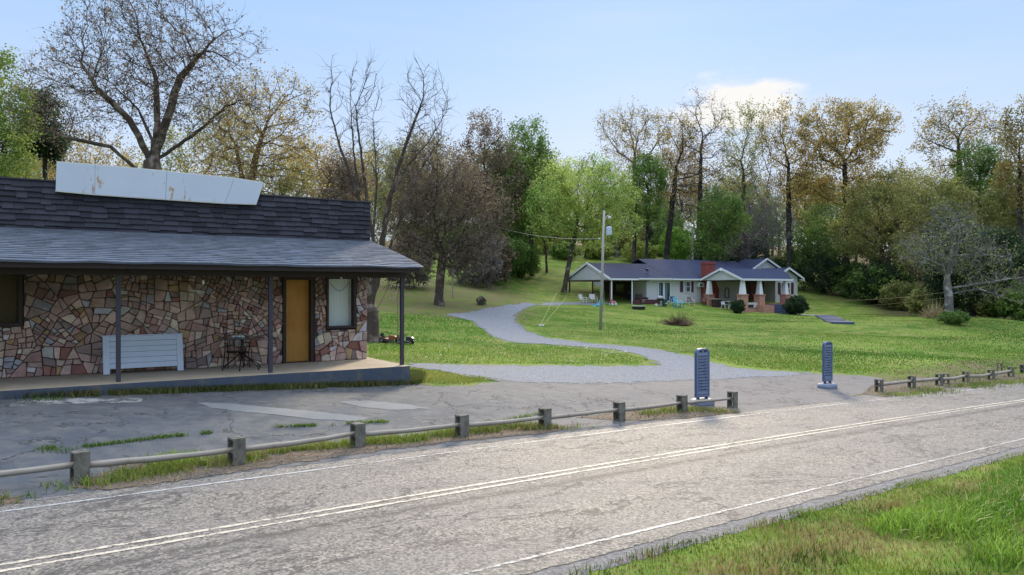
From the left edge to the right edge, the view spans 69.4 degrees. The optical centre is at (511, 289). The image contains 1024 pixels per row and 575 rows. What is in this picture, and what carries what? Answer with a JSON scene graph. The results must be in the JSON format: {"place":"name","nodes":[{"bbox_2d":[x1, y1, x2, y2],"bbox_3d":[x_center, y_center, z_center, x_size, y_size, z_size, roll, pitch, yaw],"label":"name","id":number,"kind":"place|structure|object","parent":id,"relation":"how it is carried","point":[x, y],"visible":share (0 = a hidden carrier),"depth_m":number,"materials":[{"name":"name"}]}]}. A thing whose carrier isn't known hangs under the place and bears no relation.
{"place":"outdoors","nodes":[
{"label":"outdoors","id":0,"kind":"place"},
{"bbox_2d":[74,426,574,489],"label":"verge","id":1,"kind":"structure","parent":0,"point":[270,462],"depth_m":12.03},
{"bbox_2d":[70,449,89,483],"bbox_3d":[-6.040,2.480,10.338,0.205,0.435,0.200,1,0,43],"label":"block post","id":2,"kind":"object","parent":1,"relation":"on","point":[80,459],"visible":0.83,"depth_m":10.28,"materials":[{"name":"concrete"}]},
{"bbox_2d":[0,462,73,476],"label":"rail log","id":3,"kind":"object","parent":2,"relation":"attached to","point":[31,470],"visible":0.92,"depth_m":10.00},
{"bbox_2d":[227,436,245,465],"bbox_3d":[-4.325,2.541,11.605,0.205,0.435,0.200,1,0,41],"label":"block post","id":4,"kind":"object","parent":1,"relation":"on","point":[237,444],"visible":0.92,"depth_m":11.56,"materials":[{"name":"concrete"}]},
{"bbox_2d":[90,447,232,467],"bbox_3d":[-5.185,2.500,10.971,2.136,0.106,0.108,2,-1,-36],"label":"rail log","id":5,"kind":"object","parent":4,"relation":"attached to","point":[124,461],"visible":0.94,"depth_m":10.88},
{"bbox_2d":[350,422,365,447],"bbox_3d":[-2.753,2.604,13.191,0.200,0.435,0.205,0,0,-44],"label":"block post","id":6,"kind":"object","parent":1,"relation":"on","point":[358,438],"visible":0.95,"depth_m":13.14,"materials":[{"name":"concrete"}]},
{"bbox_2d":[246,431,354,451],"bbox_3d":[-3.542,2.555,12.399,0.099,0.112,2.236,0,-1,45],"label":"rail log","id":7,"kind":"object","parent":6,"relation":"attached to","point":[285,443],"visible":0.94,"depth_m":12.28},
{"bbox_2d":[455,414,468,437],"bbox_3d":[-0.976,2.665,14.412,0.200,0.435,0.205,0,0,-42],"label":"block post","id":8,"kind":"object","parent":1,"relation":"on","point":[462,429],"visible":1,"depth_m":14.36,"materials":[{"name":"concrete"}]},
{"bbox_2d":[366,423,459,436],"bbox_3d":[-1.865,2.623,13.801,2.161,0.108,0.098,1,-1,-34],"label":"rail log","id":9,"kind":"object","parent":8,"relation":"attached to","point":[399,431],"visible":0.94,"depth_m":13.74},
{"bbox_2d":[538,407,551,427],"bbox_3d":[0.692,2.722,15.558,0.200,0.435,0.205,0,0,-43],"label":"block post","id":10,"kind":"object","parent":1,"relation":"on","point":[547,414],"visible":0.78,"depth_m":15.51,"materials":[{"name":"concrete"}]},
{"bbox_2d":[469,415,543,426],"bbox_3d":[-0.142,2.682,14.985,2.024,0.106,0.097,1,-1,-35],"label":"rail log","id":11,"kind":"object","parent":10,"relation":"attached to","point":[485,423],"visible":0.95,"depth_m":14.93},
{"bbox_2d":[0,373,885,499],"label":"parking lot","id":12,"kind":"structure","parent":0,"point":[25,430],"depth_m":15.47,"materials":[{"name":"asphalt"}]},
{"bbox_2d":[9,398,141,406],"bbox_3d":[-8.825,2.278,15.049,2.479,0.109,0.853,0,0,-28],"label":"worn paint","id":13,"kind":"object","parent":12,"relation":"on","point":[78,400],"visible":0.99,"depth_m":15.06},
{"bbox_2d":[0,368,428,399],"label":"slab edge grass","id":14,"kind":"structure","parent":12,"relation":"on","point":[417,376],"depth_m":17.12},
{"bbox_2d":[15,396,537,453],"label":"crack grass","id":15,"kind":"structure","parent":12,"relation":"on","point":[86,445],"depth_m":12.95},
{"bbox_2d":[197,402,368,420],"bbox_3d":[-4.808,2.540,15.283,3.720,0.329,0.840,0,0,0],"label":"concrete patch","id":16,"kind":"object","parent":12,"relation":"on","point":[284,412],"visible":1,"depth_m":15.26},
{"bbox_2d":[0,404,724,502],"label":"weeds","id":17,"kind":"object","parent":12,"relation":"on","point":[8,501],"visible":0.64,"depth_m":12.98,"materials":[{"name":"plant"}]},
{"bbox_2d":[339,400,429,409],"bbox_3d":[-2.938,2.608,16.608,2.160,0.187,0.840,0,0,0],"label":"concrete patch","id":18,"kind":"object","parent":12,"relation":"on","point":[381,405],"visible":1,"depth_m":16.59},
{"bbox_2d":[577,405,740,420],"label":"verge","id":19,"kind":"structure","parent":12,"relation":"on","point":[658,417],"depth_m":17.68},
{"bbox_2d":[613,401,625,421],"bbox_3d":[2.440,2.783,16.821,0.200,0.435,0.205,0,0,-43],"label":"block post","id":20,"kind":"object","parent":19,"relation":"on","point":[619,415],"visible":1,"depth_m":16.77,"materials":[{"name":"concrete"}]},
{"bbox_2d":[552,408,618,418],"bbox_3d":[1.568,2.727,16.186,2.160,0.095,0.099,1,-1,-36],"label":"rail log","id":21,"kind":"object","parent":20,"relation":"on","point":[566,415],"visible":0.98,"depth_m":16.14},
{"bbox_2d":[690,348,714,405],"bbox_3d":[5.094,2.347,19.816,0.620,1.520,0.460,0,0,-28],"label":"pavement sign","id":22,"kind":"object","parent":12,"relation":"on","point":[701,372],"visible":0.94,"depth_m":19.76,"materials":[{"name":"blue plastic"}]},
{"bbox_2d":[817,341,837,388],"bbox_3d":[10.536,2.531,24.697,0.620,1.560,0.460,0,0,-33],"label":"pavement sign","id":23,"kind":"object","parent":12,"relation":"on","point":[827,360],"visible":0.99,"depth_m":24.62,"materials":[{"name":"blue plastic"}]},
{"bbox_2d":[410,367,495,383],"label":"lawn grass","id":24,"kind":"structure","parent":0,"point":[468,378],"depth_m":21.34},
{"bbox_2d":[0,382,1023,574],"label":"road","id":25,"kind":"structure","parent":0,"point":[523,506],"depth_m":9.96,"materials":[{"name":"asphalt"}]},
{"bbox_2d":[0,0,1023,245],"label":"sky","id":26,"kind":"structure","parent":0,"point":[562,61],"materials":[{"name":"blue"}]},
{"bbox_2d":[21,380,1023,574],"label":"shoulder","id":27,"kind":"object","parent":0,"point":[563,569],"visible":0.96,"depth_m":9.62},
{"bbox_2d":[293,240,1023,574],"bbox_3d":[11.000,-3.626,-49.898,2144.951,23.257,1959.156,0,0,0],"label":"ground","id":28,"kind":"structure","parent":0,"point":[541,286],"depth_m":41.98,"materials":[{"name":"plant"}]},
{"bbox_2d":[0,43,47,178],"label":"tree","id":29,"kind":"object","parent":28,"relation":"on","point":[7,156],"visible":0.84,"depth_m":47.74,"materials":[{"name":"green plant"}]},
{"bbox_2d":[14,79,79,178],"bbox_3d":[-32.942,-6.930,51.946,4.329,15.888,3.786,0,0,0],"label":"pine tree","id":30,"kind":"object","parent":28,"relation":"on","point":[44,153],"visible":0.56,"depth_m":51.83,"materials":[{"name":"green plant"}]},
{"bbox_2d":[22,126,142,179],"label":"tree","id":31,"kind":"object","parent":28,"relation":"on","point":[84,160],"visible":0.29,"depth_m":65.48,"materials":[{"name":"brown plant"}]},
{"bbox_2d":[2,0,282,169],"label":"tree","id":32,"kind":"object","parent":28,"relation":"on","point":[153,156],"visible":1,"depth_m":33.48,"materials":[{"name":"brown plant"}]},
{"bbox_2d":[128,90,270,177],"bbox_3d":[-25.185,-7.974,60.127,12.067,16.344,7.134,0,0,0],"label":"tree","id":33,"kind":"object","parent":28,"relation":"on","point":[179,156],"visible":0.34,"depth_m":59.48,"materials":[{"name":"brown plant"}]},
{"bbox_2d":[0,176,423,399],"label":"stone building","id":34,"kind":"structure","parent":28,"relation":"on","point":[81,275],"depth_m":18.27,"materials":[{"name":"brown stone"}]},
{"bbox_2d":[0,274,22,326],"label":"window","id":35,"kind":"structure","parent":34,"relation":"in","point":[11,285],"depth_m":17.05,"materials":[{"name":"black glass"}]},
{"bbox_2d":[101,333,183,374],"bbox_3d":[-9.014,1.579,18.102,1.800,0.933,0.354,0,0,-33],"label":"bench","id":36,"kind":"object","parent":34,"relation":"on","point":[164,350],"visible":1,"depth_m":18.11,"materials":[{"name":"white paint"}]},
{"bbox_2d":[55,161,263,204],"bbox_3d":[-8.718,-2.623,18.657,4.780,0.779,0.094,0,0,-33],"label":"blank signboard","id":37,"kind":"object","parent":34,"relation":"attached to","point":[102,180],"visible":1,"depth_m":18.44},
{"bbox_2d":[217,336,264,370],"bbox_3d":[-6.876,1.633,18.803,1.150,0.815,1.150,0,0,-33],"label":"patio table","id":38,"kind":"object","parent":34,"relation":"on","point":[241,339],"visible":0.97,"depth_m":18.73,"materials":[{"name":"metal"}]},
{"bbox_2d":[286,280,308,361],"bbox_3d":[-5.994,0.878,20.608,0.684,2.274,0.147,0,0,-33],"label":"door","id":39,"kind":"structure","parent":34,"relation":"in","point":[297,291],"depth_m":20.65,"materials":[{"name":"brown wood"}]},
{"bbox_2d":[326,277,356,328],"bbox_3d":[-4.938,0.382,21.215,0.881,1.486,0.263,0,0,-33],"label":"window","id":40,"kind":"structure","parent":34,"relation":"in","point":[340,293],"depth_m":21.34,"materials":[{"name":"white glass"}]},
{"bbox_2d":[175,61,337,196],"bbox_3d":[-16.048,-6.590,46.107,10.384,15.714,6.962,0,0,0],"label":"tree","id":41,"kind":"object","parent":28,"relation":"on","point":[253,172],"visible":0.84,"depth_m":45.80,"materials":[{"name":"brown plant"}]},
{"bbox_2d":[225,150,325,197],"bbox_3d":[-20.089,-6.188,64.079,9.950,11.918,5.567,0,0,0],"label":"tree","id":42,"kind":"object","parent":28,"relation":"on","point":[280,188],"visible":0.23,"depth_m":63.38,"materials":[{"name":"brown plant"}]},
{"bbox_2d":[263,118,383,199],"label":"tree","id":43,"kind":"object","parent":28,"relation":"on","point":[318,149],"visible":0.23,"depth_m":69.60,"materials":[{"name":"brown plant"}]},
{"bbox_2d":[302,152,381,200],"bbox_3d":[-12.816,-4.896,55.684,5.091,11.364,5.340,0,0,-39],"label":"tree","id":44,"kind":"object","parent":28,"relation":"on","point":[342,186],"visible":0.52,"depth_m":55.34,"materials":[{"name":"brown plant"}]},
{"bbox_2d":[354,177,404,245],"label":"tree","id":45,"kind":"object","parent":28,"relation":"on","point":[381,211],"visible":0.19,"depth_m":86.53,"materials":[{"name":"brown plant"}]},
{"bbox_2d":[356,135,414,244],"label":"tree","id":46,"kind":"object","parent":28,"relation":"on","point":[379,155],"visible":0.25,"depth_m":113.79,"materials":[{"name":"brown plant"}]},
{"bbox_2d":[316,46,456,342],"bbox_3d":[-5.270,-4.136,31.419,6.556,12.908,3.324,0,0,0],"label":"tree","id":47,"kind":"object","parent":28,"relation":"on","point":[372,327],"visible":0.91,"depth_m":31.45,"materials":[{"name":"brown plant"}]},
{"bbox_2d":[385,232,435,287],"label":"bush","id":48,"kind":"object","parent":28,"relation":"on","point":[420,277],"visible":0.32,"depth_m":65.37,"materials":[{"name":"green plant"}]},
{"bbox_2d":[385,127,456,232],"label":"tree","id":49,"kind":"object","parent":28,"relation":"on","point":[399,154],"visible":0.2,"depth_m":110.69,"materials":[{"name":"brown plant"}]},
{"bbox_2d":[370,312,502,343],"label":"lawn grass","id":50,"kind":"structure","parent":28,"relation":"on","point":[442,329],"depth_m":39.44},
{"bbox_2d":[375,120,521,305],"bbox_3d":[-5.246,-5.880,58.053,12.133,14.451,8.384,0,0,0],"label":"tree","id":51,"kind":"object","parent":28,"relation":"on","point":[468,204],"visible":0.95,"depth_m":57.30,"materials":[{"name":"brown plant"}]},
{"bbox_2d":[446,232,505,288],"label":"bush","id":52,"kind":"object","parent":28,"relation":"on","point":[475,279],"visible":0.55,"depth_m":73.49,"materials":[{"name":"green plant"}]},
{"bbox_2d":[444,104,534,233],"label":"tree","id":53,"kind":"object","parent":28,"relation":"on","point":[497,157],"visible":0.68,"depth_m":83.22,"materials":[{"name":"brown plant"}]},
{"bbox_2d":[475,234,518,284],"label":"bush","id":54,"kind":"object","parent":28,"relation":"on","point":[505,270],"visible":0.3,"depth_m":77.36,"materials":[{"name":"green plant"}]},
{"bbox_2d":[483,233,531,281],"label":"tree","id":55,"kind":"object","parent":28,"relation":"on","point":[517,246],"visible":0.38,"depth_m":79.45,"materials":[{"name":"green plant"}]},
{"bbox_2d":[368,342,647,363],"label":"lawn grass","id":56,"kind":"structure","parent":28,"relation":"on","point":[443,349],"depth_m":29.08,"materials":[{"name":"plant"}]},
{"bbox_2d":[0,365,1023,504],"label":"verge grass","id":57,"kind":"structure","parent":28,"relation":"on","point":[151,469],"depth_m":13.46,"materials":[{"name":"plant"}]},
{"bbox_2d":[488,214,542,256],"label":"tree","id":58,"kind":"object","parent":28,"relation":"on","point":[516,234],"visible":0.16,"depth_m":90.77,"materials":[{"name":"green plant"}]},
{"bbox_2d":[484,113,562,275],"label":"tree","id":59,"kind":"object","parent":28,"relation":"on","point":[537,156],"visible":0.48,"depth_m":85.06,"materials":[{"name":"green plant"}]},
{"bbox_2d":[507,243,541,278],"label":"bush","id":60,"kind":"object","parent":28,"relation":"on","point":[530,266],"visible":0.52,"depth_m":82.93,"materials":[{"name":"green plant"}]},
{"bbox_2d":[500,147,581,272],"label":"tree","id":61,"kind":"object","parent":28,"relation":"on","point":[545,247],"visible":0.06,"depth_m":89.62,"materials":[{"name":"green plant"}]},
{"bbox_2d":[548,240,582,259],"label":"bush","id":62,"kind":"object","parent":28,"relation":"on","point":[561,252],"visible":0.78,"depth_m":103.02,"materials":[{"name":"green plant"}]},
{"bbox_2d":[513,149,645,292],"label":"tree","id":63,"kind":"object","parent":28,"relation":"on","point":[578,210],"visible":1,"depth_m":79.12,"materials":[{"name":"green plant"}]},
{"bbox_2d":[581,239,616,258],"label":"bush","id":64,"kind":"object","parent":28,"relation":"on","point":[598,253],"visible":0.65,"depth_m":104.92,"materials":[{"name":"green plant"}]},
{"bbox_2d":[598,210,611,329],"bbox_3d":[6.009,-1.179,47.682,0.871,7.801,0.374,0,0,0],"label":"utility pole","id":65,"kind":"object","parent":28,"relation":"on","point":[608,230],"visible":0.98,"depth_m":47.66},
{"bbox_2d":[408,302,812,383],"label":"gravel drive","id":66,"kind":"structure","parent":28,"relation":"on","point":[498,322],"depth_m":27.03,"materials":[{"name":"gravel"}]},
{"bbox_2d":[604,220,645,254],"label":"bush","id":67,"kind":"object","parent":28,"relation":"on","point":[639,236],"visible":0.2,"depth_m":111.24,"materials":[{"name":"green plant"}]},
{"bbox_2d":[590,95,678,261],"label":"tree","id":68,"kind":"object","parent":28,"relation":"on","point":[645,131],"visible":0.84,"depth_m":95.73,"materials":[{"name":"brown plant"}]},
{"bbox_2d":[618,239,660,261],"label":"bush","id":69,"kind":"object","parent":28,"relation":"on","point":[626,250],"visible":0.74,"depth_m":102.98,"materials":[{"name":"green plant"}]},
{"bbox_2d":[619,147,674,258],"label":"tree","id":70,"kind":"object","parent":28,"relation":"on","point":[648,214],"visible":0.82,"depth_m":91.22,"materials":[{"name":"green plant"}]},
{"bbox_2d":[651,203,690,244],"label":"tree","id":71,"kind":"object","parent":28,"relation":"on","point":[659,232],"visible":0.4,"depth_m":111.80,"materials":[{"name":"green plant"}]},
{"bbox_2d":[658,226,691,259],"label":"bush","id":72,"kind":"object","parent":28,"relation":"on","point":[676,251],"visible":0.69,"depth_m":101.23,"materials":[{"name":"green plant"}]},
{"bbox_2d":[652,140,707,254],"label":"tree","id":73,"kind":"object","parent":28,"relation":"on","point":[683,209],"visible":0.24,"depth_m":116.11,"materials":[{"name":"brown plant"}]},
{"bbox_2d":[568,258,804,313],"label":"ranch house","id":74,"kind":"structure","parent":28,"relation":"on","point":[745,280],"depth_m":79.29,"materials":[{"name":"white"}]},
{"bbox_2d":[653,103,722,258],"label":"tree","id":75,"kind":"object","parent":28,"relation":"on","point":[671,207],"visible":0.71,"depth_m":93.69,"materials":[{"name":"brown plant"}]},
{"bbox_2d":[661,86,743,259],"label":"tree","id":76,"kind":"object","parent":28,"relation":"on","point":[700,190],"visible":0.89,"depth_m":92.71,"materials":[{"name":"brown plant"}]},
{"bbox_2d":[686,185,754,261],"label":"tree","id":77,"kind":"object","parent":28,"relation":"on","point":[722,228],"visible":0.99,"depth_m":89.06,"materials":[{"name":"green plant"}]},
{"bbox_2d":[703,94,783,257],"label":"tree","id":78,"kind":"object","parent":28,"relation":"on","point":[743,186],"visible":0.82,"depth_m":96.56,"materials":[{"name":"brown plant"}]},
{"bbox_2d":[708,195,785,261],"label":"tree","id":79,"kind":"object","parent":28,"relation":"on","point":[757,234],"visible":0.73,"depth_m":95.30,"materials":[{"name":"grey plant"}]},
{"bbox_2d":[724,234,772,261],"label":"bush","id":80,"kind":"object","parent":28,"relation":"on","point":[766,253],"visible":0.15,"depth_m":98.94,"materials":[{"name":"green plant"}]},
{"bbox_2d":[726,181,785,255],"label":"tree","id":81,"kind":"object","parent":28,"relation":"on","point":[774,240],"visible":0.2,"depth_m":108.17,"materials":[{"name":"brown plant"}]},
{"bbox_2d":[731,135,797,257],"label":"tree","id":82,"kind":"object","parent":28,"relation":"on","point":[769,208],"visible":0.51,"depth_m":99.85,"materials":[{"name":"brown plant"}]},
{"bbox_2d":[754,168,804,256],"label":"tree","id":83,"kind":"object","parent":28,"relation":"on","point":[779,250],"visible":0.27,"depth_m":113.75,"materials":[{"name":"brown plant"}]},
{"bbox_2d":[751,89,829,267],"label":"tree","id":84,"kind":"object","parent":28,"relation":"on","point":[787,193],"visible":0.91,"depth_m":91.68,"materials":[{"name":"brown plant"}]},
{"bbox_2d":[781,294,809,314],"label":"bush","id":85,"kind":"object","parent":28,"relation":"on","point":[795,305],"visible":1,"depth_m":73.93,"materials":[{"name":"green plant"}]},
{"bbox_2d":[776,170,838,247],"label":"tree","id":86,"kind":"object","parent":28,"relation":"on","point":[805,206],"visible":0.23,"depth_m":114.42,"materials":[{"name":"brown plant"}]},
{"bbox_2d":[775,203,855,289],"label":"tree","id":87,"kind":"object","parent":28,"relation":"on","point":[818,241],"visible":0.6,"depth_m":92.99,"materials":[{"name":"green plant"}]},
{"bbox_2d":[797,251,851,292],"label":"bush","id":88,"kind":"object","parent":28,"relation":"on","point":[824,278],"visible":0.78,"depth_m":90.83,"materials":[{"name":"green plant"}]},
{"bbox_2d":[803,182,869,258],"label":"tree","id":89,"kind":"object","parent":28,"relation":"on","point":[830,205],"visible":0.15,"depth_m":111.07,"materials":[{"name":"brown plant"}]},
{"bbox_2d":[784,93,907,296],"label":"tree","id":90,"kind":"object","parent":28,"relation":"on","point":[833,145],"visible":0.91,"depth_m":89.14,"materials":[{"name":"brown plant"}]},
{"bbox_2d":[826,259,873,297],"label":"bush","id":91,"kind":"object","parent":28,"relation":"on","point":[839,270],"visible":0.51,"depth_m":88.98,"materials":[{"name":"green plant"}]},
{"bbox_2d":[821,151,931,276],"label":"tree","id":92,"kind":"object","parent":28,"relation":"on","point":[888,198],"visible":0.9,"depth_m":85.33,"materials":[{"name":"green plant"}]},
{"bbox_2d":[847,256,915,304],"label":"bush","id":93,"kind":"object","parent":28,"relation":"on","point":[890,269],"visible":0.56,"depth_m":83.15,"materials":[{"name":"green plant"}]},
{"bbox_2d":[846,262,917,303],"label":"bush","id":94,"kind":"object","parent":28,"relation":"on","point":[859,273],"visible":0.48,"depth_m":83.32,"materials":[{"name":"green plant"}]},
{"bbox_2d":[858,217,934,285],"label":"tree","id":95,"kind":"object","parent":28,"relation":"on","point":[888,252],"visible":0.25,"depth_m":86.82,"materials":[{"name":"green plant"}]},
{"bbox_2d":[875,279,925,309],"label":"bush","id":96,"kind":"object","parent":28,"relation":"on","point":[889,293],"visible":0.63,"depth_m":79.47,"materials":[{"name":"green plant"}]},
{"bbox_2d":[888,162,949,243],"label":"tree","id":97,"kind":"object","parent":28,"relation":"on","point":[936,176],"visible":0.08,"depth_m":109.55,"materials":[{"name":"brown plant"}]},
{"bbox_2d":[903,286,944,314],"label":"bush","id":98,"kind":"object","parent":28,"relation":"on","point":[912,305],"visible":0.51,"depth_m":67.47,"materials":[{"name":"green plant"}]},
{"bbox_2d":[865,373,1023,396],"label":"verge","id":99,"kind":"structure","parent":28,"relation":"on","point":[895,387],"depth_m":26.49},
{"bbox_2d":[885,166,1015,279],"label":"tree","id":100,"kind":"object","parent":28,"relation":"on","point":[950,189],"visible":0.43,"depth_m":79.25,"materials":[{"name":"green plant"}]},
{"bbox_2d":[934,309,970,324],"bbox_3d":[32.991,2.110,55.229,2.393,1.256,2.389,0,0,39],"label":"bush","id":101,"kind":"object","parent":28,"relation":"on","point":[958,317],"visible":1,"depth_m":54.78,"materials":[{"name":"green plant"}]},
{"bbox_2d":[891,191,1023,312],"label":"tree","id":102,"kind":"object","parent":28,"relation":"on","point":[951,262],"visible":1,"depth_m":56.19,"materials":[{"name":"plant"}]},
{"bbox_2d":[901,87,1018,210],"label":"tree","id":103,"kind":"object","parent":28,"relation":"on","point":[933,121],"visible":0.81,"depth_m":83.60,"materials":[{"name":"brown plant"}]},
{"bbox_2d":[913,205,1023,316],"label":"bare tree","id":104,"kind":"object","parent":28,"relation":"on","point":[936,282],"visible":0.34,"depth_m":64.96,"materials":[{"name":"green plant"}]},
{"bbox_2d":[942,132,1022,216],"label":"tree","id":105,"kind":"object","parent":28,"relation":"on","point":[980,168],"visible":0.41,"depth_m":81.19,"materials":[{"name":"green plant"}]},
{"bbox_2d":[959,290,1014,317],"bbox_3d":[42.754,1.493,65.822,4.839,3.244,4.726,0,0,0],"label":"bush","id":106,"kind":"object","parent":28,"relation":"on","point":[981,310],"visible":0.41,"depth_m":64.89,"materials":[{"name":"green plant"}]},
{"bbox_2d":[971,182,1023,283],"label":"tree","id":107,"kind":"object","parent":28,"relation":"on","point":[999,217],"visible":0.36,"depth_m":75.65,"materials":[{"name":"green plant"}]},
{"bbox_2d":[983,280,1023,320],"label":"bush","id":108,"kind":"object","parent":28,"relation":"on","point":[1005,309],"visible":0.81,"depth_m":63.45,"materials":[{"name":"green plant"}]},
{"bbox_2d":[988,94,1023,282],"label":"tree","id":109,"kind":"object","parent":28,"relation":"on","point":[1008,166],"visible":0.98,"depth_m":72.05,"materials":[{"name":"brown plant"}]},
{"bbox_2d":[519,305,1023,374],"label":"lawn grass","id":110,"kind":"structure","parent":0,"point":[813,352],"depth_m":42.18,"materials":[{"name":"plant"}]},
{"bbox_2d":[568,451,1023,574],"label":"bank grass","id":111,"kind":"structure","parent":0,"point":[838,550],"depth_m":8.22,"materials":[{"name":"plant"}]},
{"bbox_2d":[865,459,1023,574],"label":"tall grass","id":112,"kind":"structure","parent":0,"point":[990,507],"depth_m":9.22,"materials":[{"name":"plant"}]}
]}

